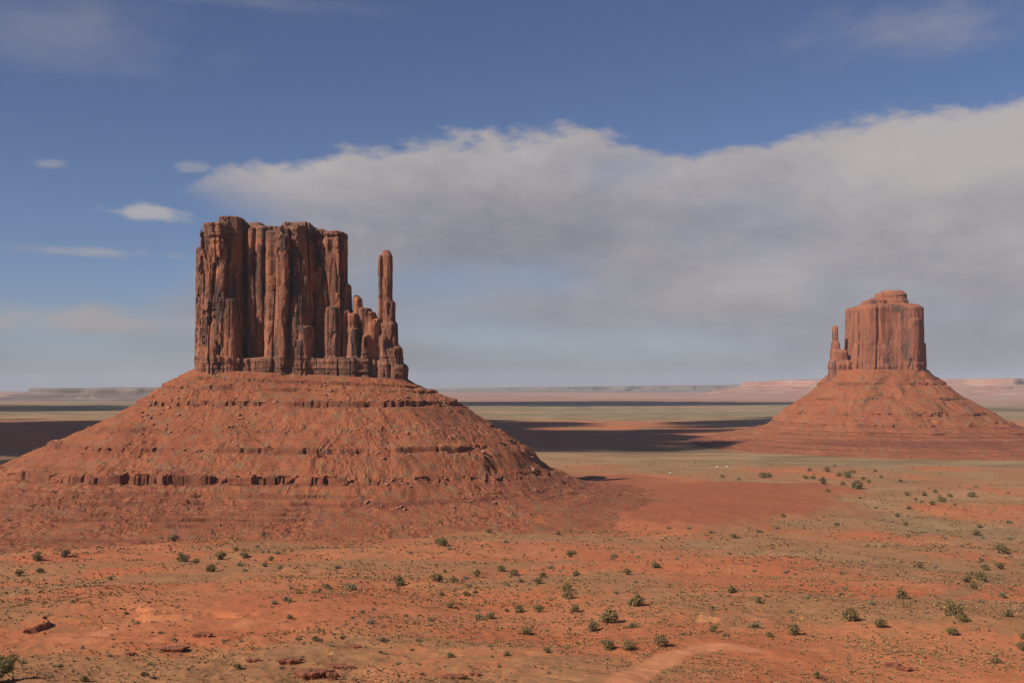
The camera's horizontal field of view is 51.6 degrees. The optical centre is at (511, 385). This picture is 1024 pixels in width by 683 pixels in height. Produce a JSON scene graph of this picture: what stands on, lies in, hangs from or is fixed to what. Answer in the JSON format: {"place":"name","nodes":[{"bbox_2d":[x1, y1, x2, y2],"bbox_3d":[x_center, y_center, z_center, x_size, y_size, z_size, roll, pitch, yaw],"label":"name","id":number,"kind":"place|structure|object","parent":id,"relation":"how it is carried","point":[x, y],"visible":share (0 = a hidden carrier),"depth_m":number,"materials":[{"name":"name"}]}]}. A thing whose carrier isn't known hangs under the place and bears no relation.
{"place":"outdoors","nodes":[
{"label":"outdoors","id":0,"kind":"place"},
{"bbox_2d":[0,391,1023,682],"bbox_3d":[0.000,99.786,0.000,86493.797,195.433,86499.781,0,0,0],"label":"ground","id":1,"kind":"structure","parent":0,"point":[638,435],"depth_m":721.01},
{"bbox_2d":[0,654,19,678],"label":"juniper tree","id":2,"kind":"object","parent":1,"relation":"on","point":[7,665],"visible":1,"depth_m":314.85,"materials":[{"name":"green plant"}]},
{"bbox_2d":[14,569,23,575],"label":"juniper bush","id":3,"kind":"object","parent":1,"relation":"on","point":[18,572],"visible":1,"depth_m":893.87,"materials":[{"name":"green plant"}]},
{"bbox_2d":[31,552,43,560],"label":"juniper bush","id":4,"kind":"object","parent":1,"relation":"on","point":[37,555],"visible":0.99,"depth_m":1035.62,"materials":[{"name":"green plant"}]},
{"bbox_2d":[36,568,45,572],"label":"juniper bush","id":5,"kind":"object","parent":1,"relation":"on","point":[39,570],"visible":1,"depth_m":915.37,"materials":[{"name":"green plant"}]},
{"bbox_2d":[60,549,70,556],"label":"juniper bush","id":6,"kind":"object","parent":1,"relation":"on","point":[65,553],"visible":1,"depth_m":1074.24,"materials":[{"name":"green plant"}]},
{"bbox_2d":[0,387,159,401],"bbox_3d":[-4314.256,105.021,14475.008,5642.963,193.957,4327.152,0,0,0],"label":"mesa","id":7,"kind":"structure","parent":1,"relation":"on","point":[89,394],"depth_m":13241.35,"materials":[{"name":"brown stone"}]},
{"bbox_2d":[80,675,89,682],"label":"juniper bush","id":8,"kind":"object","parent":1,"relation":"on","point":[84,679],"visible":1,"depth_m":317.04,"materials":[{"name":"green plant"}]},
{"bbox_2d":[124,652,134,656],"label":"rock ledge","id":9,"kind":"object","parent":1,"relation":"on","point":[129,654],"visible":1,"depth_m":373.03,"materials":[{"name":"red stone"}]},
{"bbox_2d":[157,646,189,651],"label":"rock ledge","id":10,"kind":"object","parent":1,"relation":"on","point":[173,648],"visible":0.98,"depth_m":388.67,"materials":[{"name":"brown stone"}]},
{"bbox_2d":[167,534,179,541],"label":"juniper bush","id":11,"kind":"object","parent":1,"relation":"on","point":[173,538],"visible":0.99,"depth_m":1254.24,"materials":[{"name":"green plant"}]},
{"bbox_2d":[176,552,190,561],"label":"juniper bush","id":12,"kind":"object","parent":1,"relation":"on","point":[182,558],"visible":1,"depth_m":972.94,"materials":[{"name":"green plant"}]},
{"bbox_2d":[192,632,212,637],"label":"rock ledge","id":13,"kind":"object","parent":1,"relation":"on","point":[202,634],"visible":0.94,"depth_m":419.11,"materials":[{"name":"brown stone"}]},
{"bbox_2d":[205,564,216,571],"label":"juniper bush","id":14,"kind":"object","parent":1,"relation":"on","point":[210,568],"visible":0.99,"depth_m":849.89,"materials":[{"name":"green plant"}]},
{"bbox_2d":[213,550,226,559],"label":"juniper bush","id":15,"kind":"object","parent":1,"relation":"on","point":[221,556],"visible":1,"depth_m":970.71,"materials":[{"name":"green plant"}]},
{"bbox_2d":[233,663,241,669],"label":"juniper bush","id":16,"kind":"object","parent":1,"relation":"on","point":[238,665],"visible":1,"depth_m":338.05,"materials":[{"name":"green plant"}]},
{"bbox_2d":[239,552,248,557],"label":"juniper bush","id":17,"kind":"object","parent":1,"relation":"on","point":[244,554],"visible":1,"depth_m":965.73,"materials":[{"name":"green plant"}]},
{"bbox_2d":[245,658,260,662],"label":"rock ledge","id":18,"kind":"object","parent":1,"relation":"on","point":[250,660],"visible":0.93,"depth_m":360.64,"materials":[{"name":"red stone"}]},
{"bbox_2d":[281,595,291,601],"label":"desert shrub","id":19,"kind":"object","parent":1,"relation":"on","point":[285,598],"visible":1,"depth_m":522.90,"materials":[{"name":"green plant"}]},
{"bbox_2d":[275,657,302,664],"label":"rock ledge","id":20,"kind":"object","parent":1,"relation":"on","point":[288,661],"visible":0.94,"depth_m":347.34,"materials":[{"name":"red stone"}]},
{"bbox_2d":[293,669,334,679],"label":"rock ledge","id":21,"kind":"object","parent":1,"relation":"on","point":[310,674],"visible":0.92,"depth_m":320.60,"materials":[{"name":"red stone"}]},
{"bbox_2d":[312,636,318,641],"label":"juniper bush","id":22,"kind":"object","parent":1,"relation":"on","point":[315,638],"visible":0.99,"depth_m":402.74,"materials":[{"name":"green plant"}]},
{"bbox_2d":[323,584,331,588],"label":"juniper bush","id":23,"kind":"object","parent":1,"relation":"on","point":[328,586],"visible":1,"depth_m":602.65,"materials":[{"name":"green plant"}]},
{"bbox_2d":[326,671,337,679],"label":"rock ledge","id":24,"kind":"object","parent":1,"relation":"on","point":[333,675],"visible":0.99,"depth_m":319.48,"materials":[{"name":"red stone"}]},
{"bbox_2d":[0,216,674,552],"bbox_3d":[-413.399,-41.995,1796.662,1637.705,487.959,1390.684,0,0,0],"label":"sandstone butte","id":25,"kind":"object","parent":1,"relation":"on","point":[273,304],"visible":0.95,"depth_m":1589.86,"materials":[{"name":"brown stone"}]},
{"bbox_2d":[0,376,617,526],"bbox_3d":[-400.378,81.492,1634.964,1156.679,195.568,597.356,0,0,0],"label":"rubble","id":26,"kind":"object","parent":25,"relation":"on","point":[297,463],"visible":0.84,"depth_m":1543.35,"materials":[{"name":"brown stone"}]},
{"bbox_2d":[324,663,354,668],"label":"rock ledge","id":27,"kind":"object","parent":1,"relation":"on","point":[336,665],"visible":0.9,"depth_m":344.29,"materials":[{"name":"red stone"}]},
{"bbox_2d":[345,582,356,589],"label":"desert shrub","id":28,"kind":"object","parent":1,"relation":"on","point":[353,586],"visible":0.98,"depth_m":601.15,"materials":[{"name":"green plant"}]},
{"bbox_2d":[348,644,362,648],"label":"rock ledge","id":29,"kind":"object","parent":1,"relation":"on","point":[355,646],"visible":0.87,"depth_m":386.19,"materials":[{"name":"brown stone"}]},
{"bbox_2d":[366,618,375,624],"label":"desert shrub","id":30,"kind":"object","parent":1,"relation":"on","point":[371,621],"visible":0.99,"depth_m":438.38,"materials":[{"name":"green plant"}]},
{"bbox_2d":[377,636,387,641],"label":"desert shrub","id":31,"kind":"object","parent":1,"relation":"on","point":[381,639],"visible":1,"depth_m":393.77,"materials":[{"name":"green plant"}]},
{"bbox_2d":[392,576,405,585],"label":"juniper bush","id":32,"kind":"object","parent":1,"relation":"on","point":[400,581],"visible":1,"depth_m":631.66,"materials":[{"name":"green plant"}]},
{"bbox_2d":[429,573,442,581],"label":"juniper bush","id":33,"kind":"object","parent":1,"relation":"on","point":[437,577],"visible":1,"depth_m":638.64,"materials":[{"name":"green plant"}]},
{"bbox_2d":[434,537,447,545],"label":"juniper bush","id":34,"kind":"object","parent":1,"relation":"on","point":[441,541],"visible":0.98,"depth_m":1047.76,"materials":[{"name":"green plant"}]},
{"bbox_2d":[447,652,454,657],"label":"juniper bush","id":35,"kind":"object","parent":1,"relation":"on","point":[450,655],"visible":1,"depth_m":345.95,"materials":[{"name":"green plant"}]},
{"bbox_2d":[447,602,454,607],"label":"juniper bush","id":36,"kind":"object","parent":1,"relation":"on","point":[450,604],"visible":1,"depth_m":518.50,"materials":[{"name":"green plant"}]},
{"bbox_2d":[449,576,458,582],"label":"juniper bush","id":37,"kind":"object","parent":1,"relation":"on","point":[452,580],"visible":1,"depth_m":629.02,"materials":[{"name":"green plant"}]},
{"bbox_2d":[441,673,468,678],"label":"rock ledge","id":38,"kind":"object","parent":1,"relation":"on","point":[454,676],"visible":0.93,"depth_m":309.71,"materials":[{"name":"red stone"}]},
{"bbox_2d":[469,672,480,676],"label":"rock ledge","id":39,"kind":"object","parent":1,"relation":"on","point":[476,674],"visible":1,"depth_m":313.44,"materials":[{"name":"red stone"}]},
{"bbox_2d":[471,569,480,576],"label":"juniper bush","id":40,"kind":"object","parent":1,"relation":"on","point":[476,572],"visible":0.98,"depth_m":700.25,"materials":[{"name":"green plant"}]},
{"bbox_2d":[475,613,485,620],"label":"desert shrub","id":41,"kind":"object","parent":1,"relation":"on","point":[478,616],"visible":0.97,"depth_m":468.36,"materials":[{"name":"green plant"}]},
{"bbox_2d":[485,611,494,618],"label":"juniper bush","id":42,"kind":"object","parent":1,"relation":"on","point":[490,616],"visible":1,"depth_m":474.29,"materials":[{"name":"green plant"}]},
{"bbox_2d":[496,565,504,571],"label":"juniper bush","id":43,"kind":"object","parent":1,"relation":"on","point":[501,568],"visible":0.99,"depth_m":765.32,"materials":[{"name":"green plant"}]},
{"bbox_2d":[0,455,1023,682],"bbox_3d":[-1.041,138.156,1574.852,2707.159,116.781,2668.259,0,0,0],"label":"dry scrub","id":44,"kind":"object","parent":1,"relation":"on","point":[577,643],"visible":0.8,"depth_m":528.10,"materials":[{"name":"green plant"}]},
{"bbox_2d":[510,569,517,575],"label":"juniper bush","id":45,"kind":"object","parent":1,"relation":"on","point":[513,571],"visible":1,"depth_m":722.08,"materials":[{"name":"green plant"}]},
{"bbox_2d":[513,604,523,612],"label":"juniper bush","id":46,"kind":"object","parent":1,"relation":"on","point":[518,609],"visible":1,"depth_m":500.48,"materials":[{"name":"green plant"}]},
{"bbox_2d":[519,625,531,634],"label":"juniper bush","id":47,"kind":"object","parent":1,"relation":"on","point":[527,629],"visible":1,"depth_m":433.20,"materials":[{"name":"green plant"}]},
{"bbox_2d":[533,577,542,583],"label":"juniper bush","id":48,"kind":"object","parent":1,"relation":"on","point":[538,580],"visible":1,"depth_m":609.35,"materials":[{"name":"green plant"}]},
{"bbox_2d":[533,604,544,611],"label":"juniper bush","id":49,"kind":"object","parent":1,"relation":"on","point":[539,608],"visible":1,"depth_m":495.14,"materials":[{"name":"green plant"}]},
{"bbox_2d":[539,572,546,577],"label":"juniper bush","id":50,"kind":"object","parent":1,"relation":"on","point":[542,575],"visible":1,"depth_m":704.64,"materials":[{"name":"green plant"}]},
{"bbox_2d":[542,647,550,652],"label":"juniper bush","id":51,"kind":"object","parent":1,"relation":"on","point":[545,649],"visible":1,"depth_m":355.89,"materials":[{"name":"green plant"}]},
{"bbox_2d":[562,583,571,591],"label":"juniper bush","id":52,"kind":"object","parent":1,"relation":"on","point":[566,586],"visible":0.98,"depth_m":584.02,"materials":[{"name":"green plant"}]},
{"bbox_2d":[562,590,573,599],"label":"juniper bush","id":53,"kind":"object","parent":1,"relation":"on","point":[567,594],"visible":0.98,"depth_m":548.94,"materials":[{"name":"green plant"}]},
{"bbox_2d":[565,549,576,557],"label":"juniper bush","id":54,"kind":"object","parent":1,"relation":"on","point":[569,553],"visible":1,"depth_m":942.09,"materials":[{"name":"green plant"}]},
{"bbox_2d":[568,604,578,611],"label":"juniper bush","id":55,"kind":"object","parent":1,"relation":"on","point":[575,608],"visible":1,"depth_m":486.43,"materials":[{"name":"green plant"}]},
{"bbox_2d":[572,570,579,575],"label":"juniper bush","id":56,"kind":"object","parent":1,"relation":"on","point":[576,573],"visible":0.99,"depth_m":715.00,"materials":[{"name":"green plant"}]},
{"bbox_2d":[429,384,740,392],"bbox_3d":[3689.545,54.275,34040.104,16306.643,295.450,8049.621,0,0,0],"label":"mesa","id":57,"kind":"structure","parent":1,"relation":"on","point":[656,389],"depth_m":31012.68,"materials":[{"name":"brown stone"}]},
{"bbox_2d":[587,620,599,631],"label":"juniper bush","id":58,"kind":"object","parent":1,"relation":"on","point":[592,626],"visible":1,"depth_m":431.57,"materials":[{"name":"green plant"}]},
{"bbox_2d":[599,639,614,649],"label":"juniper bush","id":59,"kind":"object","parent":1,"relation":"on","point":[607,644],"visible":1,"depth_m":360.75,"materials":[{"name":"green plant"}]},
{"bbox_2d":[597,608,618,622],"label":"juniper bush","id":60,"kind":"object","parent":1,"relation":"on","point":[605,617],"visible":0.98,"depth_m":449.34,"materials":[{"name":"green plant"}]},
{"bbox_2d":[622,568,631,574],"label":"juniper bush","id":61,"kind":"object","parent":1,"relation":"on","point":[626,570],"visible":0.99,"depth_m":716.59,"materials":[{"name":"green plant"}]},
{"bbox_2d":[621,638,635,649],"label":"juniper bush","id":62,"kind":"object","parent":1,"relation":"on","point":[627,645],"visible":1,"depth_m":359.39,"materials":[{"name":"green plant"}]},
{"bbox_2d":[627,622,638,627],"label":"desert shrub","id":63,"kind":"object","parent":1,"relation":"on","point":[633,625],"visible":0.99,"depth_m":430.11,"materials":[{"name":"green plant"}]},
{"bbox_2d":[626,593,644,606],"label":"juniper bush","id":64,"kind":"object","parent":1,"relation":"on","point":[634,601],"visible":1,"depth_m":493.07,"materials":[{"name":"green plant"}]},
{"bbox_2d":[651,561,660,567],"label":"juniper bush","id":65,"kind":"object","parent":1,"relation":"on","point":[655,564],"visible":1,"depth_m":760.00,"materials":[{"name":"green plant"}]},
{"bbox_2d":[654,634,668,646],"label":"juniper bush","id":66,"kind":"object","parent":1,"relation":"on","point":[660,640],"visible":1,"depth_m":365.64,"materials":[{"name":"green plant"}]},
{"bbox_2d":[708,624,717,631],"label":"juniper bush","id":67,"kind":"object","parent":1,"relation":"on","point":[713,628],"visible":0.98,"depth_m":414.92,"materials":[{"name":"green plant"}]},
{"bbox_2d":[727,585,737,592],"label":"juniper bush","id":68,"kind":"object","parent":1,"relation":"on","point":[731,589],"visible":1,"depth_m":537.38,"materials":[{"name":"green plant"}]},
{"bbox_2d":[693,381,785,394],"bbox_3d":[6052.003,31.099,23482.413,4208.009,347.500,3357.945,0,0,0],"label":"mesa","id":69,"kind":"structure","parent":1,"relation":"on","point":[754,388],"depth_m":22878.33,"materials":[{"name":"brown stone"}]},
{"bbox_2d":[748,621,759,627],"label":"desert shrub","id":70,"kind":"object","parent":1,"relation":"on","point":[755,624],"visible":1,"depth_m":417.34,"materials":[{"name":"green plant"}]},
{"bbox_2d":[754,596,761,602],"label":"juniper bush","id":71,"kind":"object","parent":1,"relation":"on","point":[758,599],"visible":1,"depth_m":478.60,"materials":[{"name":"green plant"}]},
{"bbox_2d":[758,471,767,477],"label":"juniper bush","id":72,"kind":"object","parent":1,"relation":"on","point":[762,475],"visible":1,"depth_m":2191.01,"materials":[{"name":"green plant"}]},
{"bbox_2d":[765,631,773,637],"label":"juniper bush","id":73,"kind":"object","parent":1,"relation":"on","point":[769,634],"visible":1,"depth_m":393.34,"materials":[{"name":"green plant"}]},
{"bbox_2d":[787,622,800,635],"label":"juniper bush","id":74,"kind":"object","parent":1,"relation":"on","point":[793,630],"visible":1,"depth_m":397.67,"materials":[{"name":"green plant"}]},
{"bbox_2d":[812,671,820,677],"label":"juniper bush","id":75,"kind":"object","parent":1,"relation":"on","point":[817,673],"visible":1,"depth_m":323.91,"materials":[{"name":"green plant"}]},
{"bbox_2d":[818,477,826,483],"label":"juniper bush","id":76,"kind":"object","parent":1,"relation":"on","point":[822,480],"visible":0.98,"depth_m":2001.93,"materials":[{"name":"green plant"}]},
{"bbox_2d":[843,470,853,477],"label":"juniper bush","id":77,"kind":"object","parent":1,"relation":"on","point":[846,473],"visible":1,"depth_m":2186.06,"materials":[{"name":"green plant"}]},
{"bbox_2d":[841,607,859,621],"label":"juniper bush","id":78,"kind":"object","parent":1,"relation":"on","point":[850,615],"visible":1,"depth_m":420.68,"materials":[{"name":"green plant"}]},
{"bbox_2d":[682,290,1023,460],"bbox_3d":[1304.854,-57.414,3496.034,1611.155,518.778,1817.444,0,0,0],"label":"sandstone butte","id":79,"kind":"object","parent":1,"relation":"on","point":[879,390],"visible":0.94,"depth_m":3286.81,"materials":[{"name":"brown stone"}]},
{"bbox_2d":[851,480,863,488],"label":"juniper bush","id":80,"kind":"object","parent":1,"relation":"on","point":[855,485],"visible":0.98,"depth_m":1955.90,"materials":[{"name":"green plant"}]},
{"bbox_2d":[873,618,887,627],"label":"juniper bush","id":81,"kind":"object","parent":1,"relation":"on","point":[880,623],"visible":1,"depth_m":400.92,"materials":[{"name":"green plant"}]},
{"bbox_2d":[884,662,900,667],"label":"rock ledge","id":82,"kind":"object","parent":1,"relation":"on","point":[891,664],"visible":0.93,"depth_m":341.42,"materials":[{"name":"red stone"}]},
{"bbox_2d":[763,378,1023,395],"bbox_3d":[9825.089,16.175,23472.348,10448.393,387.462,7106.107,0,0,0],"label":"mesa","id":83,"kind":"structure","parent":1,"relation":"on","point":[993,387],"depth_m":21240.77,"materials":[{"name":"brown stone"}]},
{"bbox_2d":[895,588,910,599],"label":"juniper bush","id":84,"kind":"object","parent":1,"relation":"on","point":[902,593],"visible":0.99,"depth_m":518.72,"materials":[{"name":"green plant"}]},
{"bbox_2d":[894,666,913,671],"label":"rock ledge","id":85,"kind":"object","parent":1,"relation":"on","point":[904,669],"visible":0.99,"depth_m":336.39,"materials":[{"name":"red stone"}]},
{"bbox_2d":[915,561,923,567],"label":"juniper bush","id":86,"kind":"object","parent":1,"relation":"on","point":[919,564],"visible":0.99,"depth_m":921.55,"materials":[{"name":"green plant"}]},
{"bbox_2d":[936,495,946,501],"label":"juniper bush","id":87,"kind":"object","parent":1,"relation":"on","point":[940,499],"visible":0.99,"depth_m":1709.26,"materials":[{"name":"green plant"}]},
{"bbox_2d":[944,626,958,635],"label":"juniper bush","id":88,"kind":"object","parent":1,"relation":"on","point":[951,631],"visible":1,"depth_m":384.63,"materials":[{"name":"green plant"}]},
{"bbox_2d":[943,600,963,616],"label":"juniper bush","id":89,"kind":"object","parent":1,"relation":"on","point":[953,610],"visible":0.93,"depth_m":414.75,"materials":[{"name":"green plant"}]},
{"bbox_2d":[955,612,968,621],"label":"juniper bush","id":90,"kind":"object","parent":1,"relation":"on","point":[961,617],"visible":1,"depth_m":404.12,"materials":[{"name":"green plant"}]},
{"bbox_2d":[958,574,972,582],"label":"juniper bush","id":91,"kind":"object","parent":1,"relation":"on","point":[966,578],"visible":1,"depth_m":640.76,"materials":[{"name":"green plant"}]},
{"bbox_2d":[967,491,976,496],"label":"juniper bush","id":92,"kind":"object","parent":1,"relation":"on","point":[970,494],"visible":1,"depth_m":1814.90,"materials":[{"name":"green plant"}]},
{"bbox_2d":[969,582,977,588],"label":"juniper bush","id":93,"kind":"object","parent":1,"relation":"on","point":[973,585],"visible":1,"depth_m":585.22,"materials":[{"name":"green plant"}]},
{"bbox_2d":[971,528,979,534],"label":"juniper bush","id":94,"kind":"object","parent":1,"relation":"on","point":[976,532],"visible":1,"depth_m":1351.76,"materials":[{"name":"green plant"}]},
{"bbox_2d":[974,571,988,581],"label":"juniper bush","id":95,"kind":"object","parent":1,"relation":"on","point":[978,576],"visible":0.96,"depth_m":801.69,"materials":[{"name":"green plant"}]},
{"bbox_2d":[981,563,989,570],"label":"juniper bush","id":96,"kind":"object","parent":1,"relation":"on","point":[985,567],"visible":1,"depth_m":911.65,"materials":[{"name":"green plant"}]},
{"bbox_2d":[990,656,999,663],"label":"juniper bush","id":97,"kind":"object","parent":1,"relation":"on","point":[994,659],"visible":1,"depth_m":344.54,"materials":[{"name":"green plant"}]},
{"bbox_2d":[994,562,1003,568],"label":"juniper bush","id":98,"kind":"object","parent":1,"relation":"on","point":[998,565],"visible":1,"depth_m":928.50,"materials":[{"name":"green plant"}]},
{"bbox_2d":[992,543,1008,553],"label":"juniper bush","id":99,"kind":"object","parent":1,"relation":"on","point":[1002,548],"visible":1,"depth_m":1110.83,"materials":[{"name":"green plant"}]},
{"bbox_2d":[998,591,1006,597],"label":"desert shrub","id":100,"kind":"object","parent":1,"relation":"on","point":[1003,595],"visible":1,"depth_m":562.72,"materials":[{"name":"green plant"}]},
{"bbox_2d":[1001,609,1012,616],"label":"juniper bush","id":101,"kind":"object","parent":1,"relation":"on","point":[1008,613],"visible":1,"depth_m":409.83,"materials":[{"name":"green plant"}]},
{"bbox_2d":[1015,641,1023,650],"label":"juniper bush","id":102,"kind":"object","parent":1,"relation":"on","point":[1020,645],"visible":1,"depth_m":364.82,"materials":[{"name":"green plant"}]},
{"bbox_2d":[0,0,1023,390],"label":"sky","id":103,"kind":"structure","parent":0,"point":[559,193],"materials":[{"name":"blue"}]}
]}

